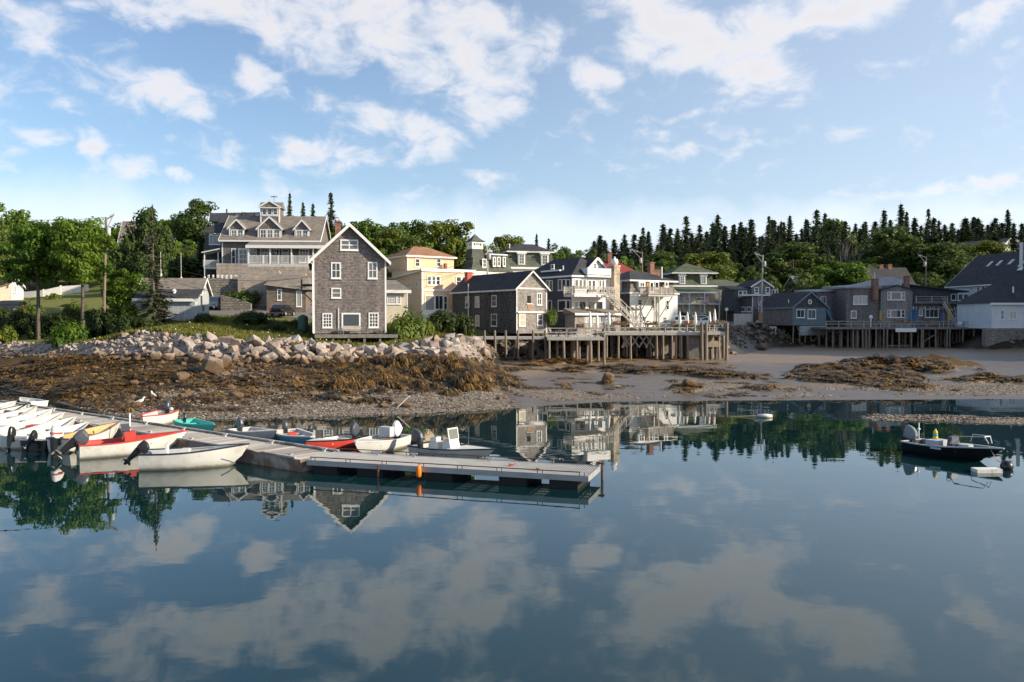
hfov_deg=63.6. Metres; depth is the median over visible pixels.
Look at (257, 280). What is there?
terrace wall
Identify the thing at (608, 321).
parasol
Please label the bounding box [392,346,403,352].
boulder
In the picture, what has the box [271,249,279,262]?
window
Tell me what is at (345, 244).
window
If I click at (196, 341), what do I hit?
boulder
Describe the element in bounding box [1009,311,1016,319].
window
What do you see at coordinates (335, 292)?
window
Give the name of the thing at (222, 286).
retaining wall
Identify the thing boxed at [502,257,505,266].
window
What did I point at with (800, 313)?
window
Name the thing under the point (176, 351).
boulder
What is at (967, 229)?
spruce tree
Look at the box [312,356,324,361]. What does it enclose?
boulder
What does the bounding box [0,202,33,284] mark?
broadleaf tree
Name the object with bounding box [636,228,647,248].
spruce tree
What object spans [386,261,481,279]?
overhead wire
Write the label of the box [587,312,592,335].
parasol
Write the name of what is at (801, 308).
blue shed
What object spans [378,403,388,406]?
boulder
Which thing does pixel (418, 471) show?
pot buoy
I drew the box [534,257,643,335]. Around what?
waterfront house
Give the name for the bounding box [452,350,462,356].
boulder
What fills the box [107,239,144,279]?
broadleaf tree
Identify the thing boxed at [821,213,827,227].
spruce tree
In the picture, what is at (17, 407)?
skiff
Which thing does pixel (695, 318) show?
parasol
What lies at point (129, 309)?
shrub
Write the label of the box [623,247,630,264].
spruce tree
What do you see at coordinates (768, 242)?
spruce tree
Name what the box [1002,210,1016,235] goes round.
spruce tree
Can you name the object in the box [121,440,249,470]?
skiff
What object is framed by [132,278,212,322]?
boat shed
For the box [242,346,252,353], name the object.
boulder
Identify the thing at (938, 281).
broadleaf tree
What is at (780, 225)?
spruce tree
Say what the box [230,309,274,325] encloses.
shrub
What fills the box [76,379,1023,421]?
gravel
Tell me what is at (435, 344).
boulder
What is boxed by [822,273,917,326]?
bay window house
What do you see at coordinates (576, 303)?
window
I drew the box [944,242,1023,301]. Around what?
white hall
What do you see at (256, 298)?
shrub
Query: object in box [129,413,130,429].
marker pole
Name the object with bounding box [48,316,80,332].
shrub
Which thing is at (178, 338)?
boulder
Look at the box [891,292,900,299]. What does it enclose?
window
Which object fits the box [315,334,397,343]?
platform
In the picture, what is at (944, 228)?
spruce tree
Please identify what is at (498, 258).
window
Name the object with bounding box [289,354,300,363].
boulder
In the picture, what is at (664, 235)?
spruce tree
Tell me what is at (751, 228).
spruce tree
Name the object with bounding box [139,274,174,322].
spruce tree
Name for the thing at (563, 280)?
window
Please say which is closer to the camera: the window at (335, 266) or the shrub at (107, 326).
the window at (335, 266)
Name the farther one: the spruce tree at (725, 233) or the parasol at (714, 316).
the spruce tree at (725, 233)
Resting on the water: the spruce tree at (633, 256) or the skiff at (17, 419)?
the skiff at (17, 419)
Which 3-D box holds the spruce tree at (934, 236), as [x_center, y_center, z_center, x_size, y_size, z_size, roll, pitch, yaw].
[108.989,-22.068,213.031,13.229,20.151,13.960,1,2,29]
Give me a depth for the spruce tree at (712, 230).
239.55 m
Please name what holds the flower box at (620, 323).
on the dining wharf at (659, 343)
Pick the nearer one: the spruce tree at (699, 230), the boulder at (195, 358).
the boulder at (195, 358)
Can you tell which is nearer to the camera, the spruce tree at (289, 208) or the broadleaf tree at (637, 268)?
the spruce tree at (289, 208)
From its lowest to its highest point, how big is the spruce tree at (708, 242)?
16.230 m
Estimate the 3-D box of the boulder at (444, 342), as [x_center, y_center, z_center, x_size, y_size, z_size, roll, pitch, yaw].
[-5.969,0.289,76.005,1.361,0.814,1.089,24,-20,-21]
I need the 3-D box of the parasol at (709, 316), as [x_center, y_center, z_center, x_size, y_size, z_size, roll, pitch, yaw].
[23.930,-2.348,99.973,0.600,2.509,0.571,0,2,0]
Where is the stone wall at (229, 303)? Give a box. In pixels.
[220,295,252,310]
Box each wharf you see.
[542,328,605,364]
[599,323,704,359]
[811,321,981,347]
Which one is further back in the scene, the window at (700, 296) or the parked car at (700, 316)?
the window at (700, 296)
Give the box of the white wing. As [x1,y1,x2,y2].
[955,280,1023,327]
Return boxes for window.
[231,248,235,262]
[238,248,247,262]
[249,249,256,262]
[260,249,267,262]
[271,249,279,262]
[277,289,281,300]
[282,249,288,262]
[299,249,308,262]
[322,313,331,327]
[331,262,340,278]
[331,288,341,298]
[340,239,357,250]
[341,313,360,327]
[368,262,377,279]
[369,313,378,327]
[387,296,396,304]
[397,296,400,304]
[425,295,434,309]
[427,276,431,285]
[432,276,435,285]
[435,295,442,309]
[436,276,440,285]
[443,296,447,309]
[456,276,461,284]
[465,296,469,307]
[474,296,479,307]
[475,315,479,326]
[482,259,486,267]
[490,314,496,326]
[491,295,496,306]
[492,257,496,266]
[497,257,500,266]
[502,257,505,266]
[519,314,525,326]
[536,293,542,305]
[537,314,542,325]
[548,300,551,310]
[549,280,552,290]
[558,279,561,290]
[558,300,565,311]
[562,279,565,290]
[566,279,569,290]
[566,300,569,307]
[574,279,578,289]
[574,301,578,307]
[579,279,581,289]
[579,301,585,308]
[582,279,585,289]
[588,301,594,308]
[595,301,602,308]
[697,294,703,300]
[796,309,804,317]
[807,309,815,318]
[820,296,825,303]
[850,311,856,318]
[853,296,866,304]
[887,292,890,299]
[890,310,900,317]
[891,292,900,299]
[901,292,904,299]
[901,310,904,317]
[925,309,938,317]
[1000,310,1003,319]
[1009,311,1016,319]
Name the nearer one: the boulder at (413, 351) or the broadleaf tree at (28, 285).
the boulder at (413, 351)
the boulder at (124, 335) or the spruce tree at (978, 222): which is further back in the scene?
the spruce tree at (978, 222)
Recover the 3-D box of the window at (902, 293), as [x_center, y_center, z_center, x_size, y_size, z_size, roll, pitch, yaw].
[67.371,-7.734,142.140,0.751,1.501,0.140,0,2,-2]
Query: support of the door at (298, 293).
in the garage
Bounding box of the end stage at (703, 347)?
[699,323,728,359]
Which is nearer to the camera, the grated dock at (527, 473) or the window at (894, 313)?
the grated dock at (527, 473)
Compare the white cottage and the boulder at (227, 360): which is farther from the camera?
the white cottage
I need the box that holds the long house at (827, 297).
[794,289,835,325]
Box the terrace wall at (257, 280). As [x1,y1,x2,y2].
[238,270,306,305]
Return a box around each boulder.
[94,354,101,359]
[121,332,128,337]
[129,380,138,385]
[133,355,140,360]
[137,341,146,346]
[150,352,161,359]
[152,341,160,347]
[160,353,174,360]
[161,332,168,336]
[161,342,173,350]
[173,334,183,343]
[173,347,184,355]
[173,372,189,380]
[174,357,183,362]
[183,357,190,362]
[186,340,195,351]
[187,352,198,357]
[191,354,204,362]
[193,339,200,343]
[195,333,201,338]
[200,356,223,374]
[203,341,214,349]
[207,331,217,342]
[211,349,223,355]
[211,354,220,357]
[218,335,233,343]
[220,342,228,350]
[220,356,231,366]
[226,345,238,352]
[230,338,242,345]
[231,354,238,361]
[238,355,247,359]
[241,357,251,362]
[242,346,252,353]
[248,334,259,343]
[248,350,260,360]
[251,346,266,353]
[253,339,264,346]
[254,356,259,362]
[258,355,271,363]
[263,348,270,354]
[265,335,271,342]
[266,342,280,349]
[266,352,278,359]
[270,337,282,343]
[272,347,285,356]
[281,356,288,362]
[285,340,295,345]
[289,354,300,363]
[291,334,301,342]
[293,344,306,352]
[300,354,310,363]
[301,349,314,357]
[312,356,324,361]
[313,342,325,349]
[315,347,327,354]
[324,355,332,360]
[327,351,335,355]
[330,343,341,351]
[333,356,345,362]
[339,350,351,355]
[339,395,346,401]
[342,344,351,349]
[343,356,355,363]
[346,347,355,353]
[354,350,363,356]
[364,345,374,352]
[366,346,377,355]
[376,342,387,348]
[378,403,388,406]
[383,345,392,353]
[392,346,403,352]
[399,342,409,350]
[401,400,413,406]
[409,342,419,348]
[410,349,426,353]
[419,336,432,343]
[420,339,429,346]
[420,346,428,351]
[428,348,439,353]
[430,341,441,348]
[434,334,440,340]
[441,339,452,345]
[443,333,454,338]
[445,347,454,352]
[451,337,459,343]
[451,344,460,349]
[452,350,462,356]
[456,334,465,342]
[474,339,484,347]
[481,348,491,359]
[515,343,527,354]
[602,372,613,382]
[682,378,696,385]
[754,343,767,349]
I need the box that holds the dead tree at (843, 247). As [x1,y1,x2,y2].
[826,240,862,271]
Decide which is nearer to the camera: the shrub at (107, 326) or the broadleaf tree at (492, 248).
the shrub at (107, 326)
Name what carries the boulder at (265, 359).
on the ground at (970, 355)
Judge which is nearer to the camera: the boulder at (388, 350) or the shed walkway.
the boulder at (388, 350)
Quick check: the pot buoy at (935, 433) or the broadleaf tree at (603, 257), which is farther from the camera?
the broadleaf tree at (603, 257)
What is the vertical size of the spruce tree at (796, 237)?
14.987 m
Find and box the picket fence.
[24,285,88,297]
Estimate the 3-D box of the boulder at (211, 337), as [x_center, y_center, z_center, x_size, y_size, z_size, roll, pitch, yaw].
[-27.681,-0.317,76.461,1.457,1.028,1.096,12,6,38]
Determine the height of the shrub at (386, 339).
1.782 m
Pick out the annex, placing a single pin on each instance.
(397, 292)
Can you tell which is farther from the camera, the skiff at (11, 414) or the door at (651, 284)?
the door at (651, 284)
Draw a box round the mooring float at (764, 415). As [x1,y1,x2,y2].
[730,414,772,417]
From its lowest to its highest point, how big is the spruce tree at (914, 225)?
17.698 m
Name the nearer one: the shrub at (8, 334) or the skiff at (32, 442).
the skiff at (32, 442)
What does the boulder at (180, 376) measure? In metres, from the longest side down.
1.363 x 1.026 x 0.725 m
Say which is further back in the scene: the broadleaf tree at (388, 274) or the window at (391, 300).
the broadleaf tree at (388, 274)
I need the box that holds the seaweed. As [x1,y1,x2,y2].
[0,342,1019,412]
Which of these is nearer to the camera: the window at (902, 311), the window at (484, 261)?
the window at (484, 261)
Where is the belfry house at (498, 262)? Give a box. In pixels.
[462,222,512,274]
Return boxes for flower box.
[575,323,583,327]
[612,320,627,324]
[644,321,657,324]
[683,320,692,324]
[709,320,725,324]
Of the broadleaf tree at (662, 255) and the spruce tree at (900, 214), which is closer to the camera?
the broadleaf tree at (662, 255)
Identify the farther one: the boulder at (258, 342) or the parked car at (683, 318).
the parked car at (683, 318)
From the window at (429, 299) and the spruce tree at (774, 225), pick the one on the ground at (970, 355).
the spruce tree at (774, 225)
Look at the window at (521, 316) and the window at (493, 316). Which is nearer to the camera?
the window at (521, 316)
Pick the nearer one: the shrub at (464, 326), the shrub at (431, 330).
the shrub at (431, 330)
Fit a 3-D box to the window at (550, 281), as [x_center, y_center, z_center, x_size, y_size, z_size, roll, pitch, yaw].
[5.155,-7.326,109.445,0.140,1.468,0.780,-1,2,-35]
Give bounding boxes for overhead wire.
[107,247,306,294]
[118,246,309,280]
[386,253,485,270]
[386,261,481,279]
[490,246,634,253]
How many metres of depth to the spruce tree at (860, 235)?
238.74 m
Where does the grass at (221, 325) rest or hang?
on the ground at (970, 355)
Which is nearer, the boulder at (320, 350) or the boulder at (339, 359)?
the boulder at (339, 359)
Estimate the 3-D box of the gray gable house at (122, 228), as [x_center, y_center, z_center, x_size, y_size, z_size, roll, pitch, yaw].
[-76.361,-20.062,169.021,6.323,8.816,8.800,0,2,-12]
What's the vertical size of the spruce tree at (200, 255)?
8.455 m
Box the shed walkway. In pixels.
[478,329,546,358]
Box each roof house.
[601,253,634,272]
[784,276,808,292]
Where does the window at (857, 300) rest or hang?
in the bay window house at (890, 298)
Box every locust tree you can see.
[0,219,76,339]
[46,216,119,325]
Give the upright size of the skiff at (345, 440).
1.324 m
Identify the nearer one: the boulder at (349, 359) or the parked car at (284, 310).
the boulder at (349, 359)
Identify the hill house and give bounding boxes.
[200,196,330,303]
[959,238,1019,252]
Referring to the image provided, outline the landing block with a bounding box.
[708,341,718,359]
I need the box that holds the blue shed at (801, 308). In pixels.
[755,292,829,343]
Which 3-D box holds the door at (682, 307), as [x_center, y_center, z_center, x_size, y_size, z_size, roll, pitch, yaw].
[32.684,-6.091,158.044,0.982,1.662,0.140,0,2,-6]
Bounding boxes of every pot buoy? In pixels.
[416,465,420,477]
[933,429,937,438]
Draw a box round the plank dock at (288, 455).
[0,400,339,471]
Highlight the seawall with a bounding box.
[982,328,1023,346]
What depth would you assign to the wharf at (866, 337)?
134.69 m
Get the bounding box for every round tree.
[97,268,150,314]
[802,261,873,285]
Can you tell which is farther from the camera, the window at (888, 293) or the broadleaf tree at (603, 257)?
the broadleaf tree at (603, 257)
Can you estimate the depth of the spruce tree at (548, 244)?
189.39 m
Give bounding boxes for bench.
[342,326,360,333]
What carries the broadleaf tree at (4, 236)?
on the ground at (970, 355)
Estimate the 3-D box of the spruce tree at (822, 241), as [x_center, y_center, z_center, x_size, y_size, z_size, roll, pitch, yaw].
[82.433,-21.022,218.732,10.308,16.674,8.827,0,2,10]
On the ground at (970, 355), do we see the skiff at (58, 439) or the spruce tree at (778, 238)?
the spruce tree at (778, 238)
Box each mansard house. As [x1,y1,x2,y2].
[499,244,554,271]
[620,262,679,326]
[660,263,738,319]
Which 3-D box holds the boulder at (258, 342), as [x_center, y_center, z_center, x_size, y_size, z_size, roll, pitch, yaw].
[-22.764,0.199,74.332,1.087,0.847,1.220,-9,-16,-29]
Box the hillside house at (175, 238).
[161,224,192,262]
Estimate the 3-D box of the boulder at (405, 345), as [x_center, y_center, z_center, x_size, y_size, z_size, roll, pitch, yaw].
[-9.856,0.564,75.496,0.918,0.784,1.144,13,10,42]
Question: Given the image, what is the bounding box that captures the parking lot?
[209,304,311,318]
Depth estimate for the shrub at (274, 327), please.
85.46 m
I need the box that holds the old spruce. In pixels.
[131,205,178,324]
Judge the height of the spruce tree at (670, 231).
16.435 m
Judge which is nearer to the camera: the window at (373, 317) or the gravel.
the gravel
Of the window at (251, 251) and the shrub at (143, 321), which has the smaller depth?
the shrub at (143, 321)
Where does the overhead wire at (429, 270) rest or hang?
attached to the utility pole at (488, 256)
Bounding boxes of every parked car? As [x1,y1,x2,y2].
[0,301,28,311]
[209,297,220,308]
[269,305,295,315]
[674,316,686,326]
[682,317,704,326]
[690,315,707,318]
[697,317,728,326]
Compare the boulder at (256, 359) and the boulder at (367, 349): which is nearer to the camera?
the boulder at (256, 359)
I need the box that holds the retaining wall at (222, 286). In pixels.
[208,275,240,296]
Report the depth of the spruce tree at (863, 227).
242.48 m
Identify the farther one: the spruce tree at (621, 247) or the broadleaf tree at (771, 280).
the spruce tree at (621, 247)
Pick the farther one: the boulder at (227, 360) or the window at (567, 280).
the window at (567, 280)
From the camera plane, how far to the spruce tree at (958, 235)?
234.21 m
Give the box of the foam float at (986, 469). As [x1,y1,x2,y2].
[971,467,1002,472]
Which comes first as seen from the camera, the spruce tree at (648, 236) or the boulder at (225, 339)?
the boulder at (225, 339)
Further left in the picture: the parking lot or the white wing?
the parking lot
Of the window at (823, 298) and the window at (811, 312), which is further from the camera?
the window at (823, 298)
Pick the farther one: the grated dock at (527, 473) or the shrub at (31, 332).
the shrub at (31, 332)
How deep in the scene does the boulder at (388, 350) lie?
73.97 m
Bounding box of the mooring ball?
[1000,460,1013,469]
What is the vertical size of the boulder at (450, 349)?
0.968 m
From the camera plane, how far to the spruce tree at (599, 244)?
244.72 m
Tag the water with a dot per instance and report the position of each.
(788, 541)
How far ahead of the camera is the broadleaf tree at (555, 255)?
188.09 m
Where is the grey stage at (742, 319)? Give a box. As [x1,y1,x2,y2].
[734,314,776,331]
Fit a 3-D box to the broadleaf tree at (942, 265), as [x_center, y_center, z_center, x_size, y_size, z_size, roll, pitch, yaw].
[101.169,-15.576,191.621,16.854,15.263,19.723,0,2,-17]
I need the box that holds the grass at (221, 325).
[45,315,479,346]
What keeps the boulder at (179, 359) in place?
on the ground at (970, 355)
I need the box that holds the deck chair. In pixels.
[594,327,605,336]
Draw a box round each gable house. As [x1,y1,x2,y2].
[117,221,148,248]
[301,221,390,333]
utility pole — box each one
[103,213,114,310]
[487,246,490,273]
[632,249,642,270]
[755,253,765,321]
[919,255,926,285]
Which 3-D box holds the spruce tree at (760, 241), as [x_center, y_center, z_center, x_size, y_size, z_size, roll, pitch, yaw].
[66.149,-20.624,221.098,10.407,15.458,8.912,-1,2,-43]
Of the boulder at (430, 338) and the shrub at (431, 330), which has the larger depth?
the shrub at (431, 330)
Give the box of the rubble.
[465,321,1023,360]
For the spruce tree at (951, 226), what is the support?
on the ground at (970, 355)
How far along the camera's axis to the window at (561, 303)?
107.68 m
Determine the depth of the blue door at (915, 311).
142.86 m
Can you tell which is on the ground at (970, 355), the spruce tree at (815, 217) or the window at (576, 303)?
the spruce tree at (815, 217)
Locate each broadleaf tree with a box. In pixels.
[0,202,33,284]
[0,217,49,290]
[0,218,18,280]
[47,233,76,288]
[80,227,113,242]
[89,253,115,285]
[100,226,120,242]
[104,222,121,240]
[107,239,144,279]
[108,207,176,286]
[148,213,177,239]
[170,198,219,251]
[171,239,198,259]
[176,246,203,259]
[330,221,371,241]
[358,221,383,228]
[360,218,397,254]
[371,228,406,254]
[379,221,423,247]
[379,248,392,270]
[386,269,391,279]
[390,234,422,254]
[407,219,440,250]
[417,219,486,269]
[422,242,433,248]
[487,243,500,252]
[492,234,525,251]
[550,243,566,259]
[560,246,571,257]
[570,250,589,257]
[583,247,596,257]
[600,253,605,259]
[618,256,632,265]
[626,258,640,270]
[637,250,684,271]
[654,258,675,273]
[679,251,740,281]
[723,261,743,282]
[738,265,764,281]
[753,241,834,288]
[763,275,786,292]
[786,272,817,291]
[804,218,862,258]
[807,276,829,289]
[849,226,940,274]
[854,261,877,266]
[909,241,975,280]
[909,272,935,286]
[914,272,947,287]
[940,266,964,283]
[951,240,1015,260]
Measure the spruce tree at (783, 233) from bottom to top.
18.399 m
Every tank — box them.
[287,430,296,435]
[298,315,307,331]
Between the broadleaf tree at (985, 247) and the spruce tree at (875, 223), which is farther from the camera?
the spruce tree at (875, 223)
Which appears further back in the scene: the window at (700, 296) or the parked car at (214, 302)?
the window at (700, 296)
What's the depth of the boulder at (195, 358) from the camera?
71.95 m
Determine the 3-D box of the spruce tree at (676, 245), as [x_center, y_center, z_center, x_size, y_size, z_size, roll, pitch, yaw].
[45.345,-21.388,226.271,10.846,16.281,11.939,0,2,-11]
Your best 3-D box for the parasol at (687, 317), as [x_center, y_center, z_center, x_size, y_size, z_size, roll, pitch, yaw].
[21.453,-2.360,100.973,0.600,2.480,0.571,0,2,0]
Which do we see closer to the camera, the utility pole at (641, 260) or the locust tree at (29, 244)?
the locust tree at (29, 244)
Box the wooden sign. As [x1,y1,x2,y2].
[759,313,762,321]
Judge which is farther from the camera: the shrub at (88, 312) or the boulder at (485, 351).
the shrub at (88, 312)
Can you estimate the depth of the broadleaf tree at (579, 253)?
187.81 m
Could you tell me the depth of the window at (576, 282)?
106.17 m
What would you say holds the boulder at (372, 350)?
on the ground at (970, 355)
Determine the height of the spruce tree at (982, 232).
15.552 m
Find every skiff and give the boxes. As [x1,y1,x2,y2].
[0,401,15,408]
[0,404,26,413]
[0,406,37,419]
[0,408,52,426]
[0,412,64,435]
[0,416,76,450]
[19,397,48,406]
[19,422,89,451]
[46,421,120,453]
[51,424,187,459]
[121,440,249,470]
[140,400,178,423]
[173,412,214,430]
[227,417,277,439]
[274,420,314,444]
[304,422,366,448]
[353,420,410,452]
[407,427,495,458]
[900,423,1004,460]
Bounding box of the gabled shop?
[720,279,778,322]
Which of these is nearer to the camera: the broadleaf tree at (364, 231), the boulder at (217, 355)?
the boulder at (217, 355)
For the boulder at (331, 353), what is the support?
on the ground at (970, 355)
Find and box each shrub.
[0,307,12,325]
[0,309,35,333]
[0,325,18,343]
[14,301,45,314]
[24,321,45,337]
[33,311,59,336]
[45,293,61,299]
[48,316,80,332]
[48,319,91,347]
[49,312,70,328]
[62,299,90,317]
[65,313,80,323]
[80,308,100,321]
[85,305,116,338]
[105,314,138,335]
[105,315,119,334]
[120,300,139,318]
[132,317,154,327]
[166,255,203,277]
[193,312,217,323]
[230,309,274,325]
[231,288,261,303]
[262,323,287,330]
[283,318,297,327]
[381,327,388,340]
[387,319,407,340]
[390,305,430,338]
[424,309,458,332]
[426,320,434,334]
[451,310,474,335]
[546,306,557,325]
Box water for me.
[0,387,1023,681]
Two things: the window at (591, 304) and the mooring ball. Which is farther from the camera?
the window at (591, 304)
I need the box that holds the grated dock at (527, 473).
[307,448,604,489]
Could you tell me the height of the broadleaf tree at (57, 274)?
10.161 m
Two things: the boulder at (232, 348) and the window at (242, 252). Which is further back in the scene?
the window at (242, 252)
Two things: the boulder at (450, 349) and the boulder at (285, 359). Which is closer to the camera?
the boulder at (285, 359)
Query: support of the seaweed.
on the ground at (970, 355)
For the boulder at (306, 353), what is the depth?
71.47 m
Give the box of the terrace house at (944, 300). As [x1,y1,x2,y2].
[902,284,968,326]
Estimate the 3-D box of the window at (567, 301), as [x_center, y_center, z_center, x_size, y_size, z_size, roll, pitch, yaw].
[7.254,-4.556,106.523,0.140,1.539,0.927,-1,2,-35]
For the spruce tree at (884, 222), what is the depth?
251.89 m
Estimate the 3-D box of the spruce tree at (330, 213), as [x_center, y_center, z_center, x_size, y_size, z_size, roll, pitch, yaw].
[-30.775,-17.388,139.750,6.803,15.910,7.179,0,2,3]
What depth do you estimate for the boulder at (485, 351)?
78.76 m
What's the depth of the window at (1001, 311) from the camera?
127.90 m
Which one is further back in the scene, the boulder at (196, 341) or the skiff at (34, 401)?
the boulder at (196, 341)
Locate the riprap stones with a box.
[0,331,491,364]
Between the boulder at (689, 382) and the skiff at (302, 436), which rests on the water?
the skiff at (302, 436)
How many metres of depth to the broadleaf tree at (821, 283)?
167.39 m
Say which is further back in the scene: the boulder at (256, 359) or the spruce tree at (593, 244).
the spruce tree at (593, 244)
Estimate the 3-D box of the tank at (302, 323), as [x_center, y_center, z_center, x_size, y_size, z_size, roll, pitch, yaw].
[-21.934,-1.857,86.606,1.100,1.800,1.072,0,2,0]
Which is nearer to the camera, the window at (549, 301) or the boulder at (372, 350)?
the boulder at (372, 350)
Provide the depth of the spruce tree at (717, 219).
251.08 m
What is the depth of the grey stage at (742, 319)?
141.15 m
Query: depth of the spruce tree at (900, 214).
260.47 m
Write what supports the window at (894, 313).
in the bay window house at (890, 298)
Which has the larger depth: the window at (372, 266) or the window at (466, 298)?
the window at (466, 298)
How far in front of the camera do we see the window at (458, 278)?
113.84 m
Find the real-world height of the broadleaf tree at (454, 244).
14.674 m
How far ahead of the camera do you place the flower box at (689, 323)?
97.93 m
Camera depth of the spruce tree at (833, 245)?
213.70 m
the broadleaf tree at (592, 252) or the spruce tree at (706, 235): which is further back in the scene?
the spruce tree at (706, 235)
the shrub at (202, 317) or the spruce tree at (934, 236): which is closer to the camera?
the shrub at (202, 317)
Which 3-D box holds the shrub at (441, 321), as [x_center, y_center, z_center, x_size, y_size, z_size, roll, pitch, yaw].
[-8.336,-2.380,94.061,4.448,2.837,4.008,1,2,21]
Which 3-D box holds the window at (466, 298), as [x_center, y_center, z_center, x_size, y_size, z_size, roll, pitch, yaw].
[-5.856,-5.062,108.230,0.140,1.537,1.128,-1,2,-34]
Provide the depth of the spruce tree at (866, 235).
225.82 m
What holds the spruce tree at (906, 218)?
on the ground at (970, 355)
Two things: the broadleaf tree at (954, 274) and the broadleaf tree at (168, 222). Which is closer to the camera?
the broadleaf tree at (168, 222)
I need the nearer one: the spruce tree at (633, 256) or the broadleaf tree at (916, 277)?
the broadleaf tree at (916, 277)
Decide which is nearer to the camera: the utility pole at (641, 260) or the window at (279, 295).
the window at (279, 295)
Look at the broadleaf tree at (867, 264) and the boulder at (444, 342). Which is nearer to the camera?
the boulder at (444, 342)
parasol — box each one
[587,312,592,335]
[595,314,599,335]
[607,313,610,325]
[677,312,681,331]
[686,312,689,331]
[693,312,697,331]
[708,311,711,331]
[712,309,715,331]
[947,310,949,326]
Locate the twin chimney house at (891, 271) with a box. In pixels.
[843,264,915,284]
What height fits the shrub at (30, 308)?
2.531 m
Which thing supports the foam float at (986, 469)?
on the water
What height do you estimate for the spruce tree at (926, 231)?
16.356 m
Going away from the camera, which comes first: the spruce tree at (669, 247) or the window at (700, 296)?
the window at (700, 296)
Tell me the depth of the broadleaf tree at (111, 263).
136.81 m
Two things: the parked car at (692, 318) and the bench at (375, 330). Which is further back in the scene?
the parked car at (692, 318)
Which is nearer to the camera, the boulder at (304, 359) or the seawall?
the boulder at (304, 359)
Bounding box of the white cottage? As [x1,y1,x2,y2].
[0,281,25,300]
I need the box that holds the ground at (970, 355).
[0,277,1023,423]
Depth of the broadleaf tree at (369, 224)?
168.75 m
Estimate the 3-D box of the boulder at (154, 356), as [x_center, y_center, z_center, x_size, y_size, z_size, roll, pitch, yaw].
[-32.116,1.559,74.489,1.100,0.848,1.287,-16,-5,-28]
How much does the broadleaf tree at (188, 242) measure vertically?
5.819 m
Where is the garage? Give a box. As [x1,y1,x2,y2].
[264,275,311,311]
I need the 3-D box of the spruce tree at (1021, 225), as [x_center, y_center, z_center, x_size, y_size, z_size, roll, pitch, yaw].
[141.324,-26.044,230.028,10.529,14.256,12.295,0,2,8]
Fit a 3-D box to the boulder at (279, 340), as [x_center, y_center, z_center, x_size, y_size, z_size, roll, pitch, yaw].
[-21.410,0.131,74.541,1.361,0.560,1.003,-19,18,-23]
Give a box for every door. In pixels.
[296,291,301,306]
[588,280,591,292]
[592,280,595,292]
[649,282,653,292]
[680,305,684,312]
[690,305,694,313]
[699,305,703,313]
[913,309,917,325]
[950,309,955,319]
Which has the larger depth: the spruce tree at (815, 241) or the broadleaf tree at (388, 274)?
the spruce tree at (815, 241)
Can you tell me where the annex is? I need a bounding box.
[386,280,410,323]
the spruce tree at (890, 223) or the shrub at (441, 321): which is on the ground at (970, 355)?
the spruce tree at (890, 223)
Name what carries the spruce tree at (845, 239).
on the ground at (970, 355)
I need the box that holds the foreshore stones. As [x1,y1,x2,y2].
[41,358,509,404]
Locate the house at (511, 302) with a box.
[449,270,549,333]
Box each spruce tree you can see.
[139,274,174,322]
[194,235,204,277]
[285,190,293,215]
[300,202,305,215]
[310,204,314,215]
[325,192,339,231]
[546,238,551,249]
[585,241,596,257]
[595,235,607,253]
[596,248,604,256]
[602,239,609,252]
[610,239,618,258]
[615,242,625,258]
[619,234,630,253]
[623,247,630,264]
[628,234,637,261]
[629,248,637,266]
[635,237,646,265]
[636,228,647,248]
[637,246,646,265]
[645,231,654,251]
[646,242,654,259]
[653,243,660,265]
[655,242,670,268]
[656,224,668,248]
[660,232,672,262]
[664,237,676,265]
[667,228,675,251]
[671,233,682,262]
[678,241,693,262]
[679,216,696,247]
[688,234,694,253]
[688,236,703,261]
[695,224,707,251]
[698,234,706,261]
[704,230,708,246]
[704,236,713,263]
[706,221,713,249]
[707,212,722,247]
[708,222,729,265]
[710,228,720,253]
[718,224,728,252]
[724,225,741,260]
[727,236,737,278]
[732,226,751,271]
[734,224,744,262]
[746,234,751,259]
[747,219,758,244]
[748,234,761,266]
[756,224,775,283]
[757,236,763,262]
[761,216,772,247]
[770,221,786,260]
[773,226,785,284]
[779,221,786,242]
[780,222,793,261]
[782,229,797,262]
[785,214,794,237]
[793,233,799,243]
[794,229,804,261]
[798,219,812,261]
[803,217,809,237]
[808,224,821,274]
[809,208,824,235]
[815,230,827,274]
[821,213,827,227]
[824,232,841,278]
[826,220,841,261]
[836,227,853,264]
[840,221,857,258]
[850,229,860,260]
[853,222,857,235]
[856,228,864,253]
[857,230,869,259]
[860,222,867,251]
[865,225,878,255]
[868,222,878,241]
[878,210,887,231]
[880,220,893,258]
[895,204,905,225]
[902,210,911,233]
[909,218,919,239]
[916,225,926,245]
[921,216,942,247]
[923,209,930,237]
[923,226,929,243]
[935,220,944,241]
[941,224,948,239]
[943,232,953,258]
[946,229,957,246]
[948,223,956,237]
[954,229,959,243]
[956,216,974,241]
[957,227,969,242]
[968,216,977,238]
[969,217,988,241]
[975,224,988,240]
[985,222,999,242]
[986,218,1004,231]
[996,226,1004,236]
[1001,228,1010,238]
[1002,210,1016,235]
[1008,223,1019,251]
[1017,223,1023,237]
[1017,229,1023,250]
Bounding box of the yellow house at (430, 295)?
[386,246,475,319]
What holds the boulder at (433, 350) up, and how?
on the ground at (970, 355)
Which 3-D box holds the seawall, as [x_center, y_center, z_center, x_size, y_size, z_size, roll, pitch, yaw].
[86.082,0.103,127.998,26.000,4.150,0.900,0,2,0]
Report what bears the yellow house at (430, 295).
on the ground at (970, 355)
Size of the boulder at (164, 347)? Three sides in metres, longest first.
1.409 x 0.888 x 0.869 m
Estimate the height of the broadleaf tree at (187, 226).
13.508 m
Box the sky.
[0,0,1023,256]

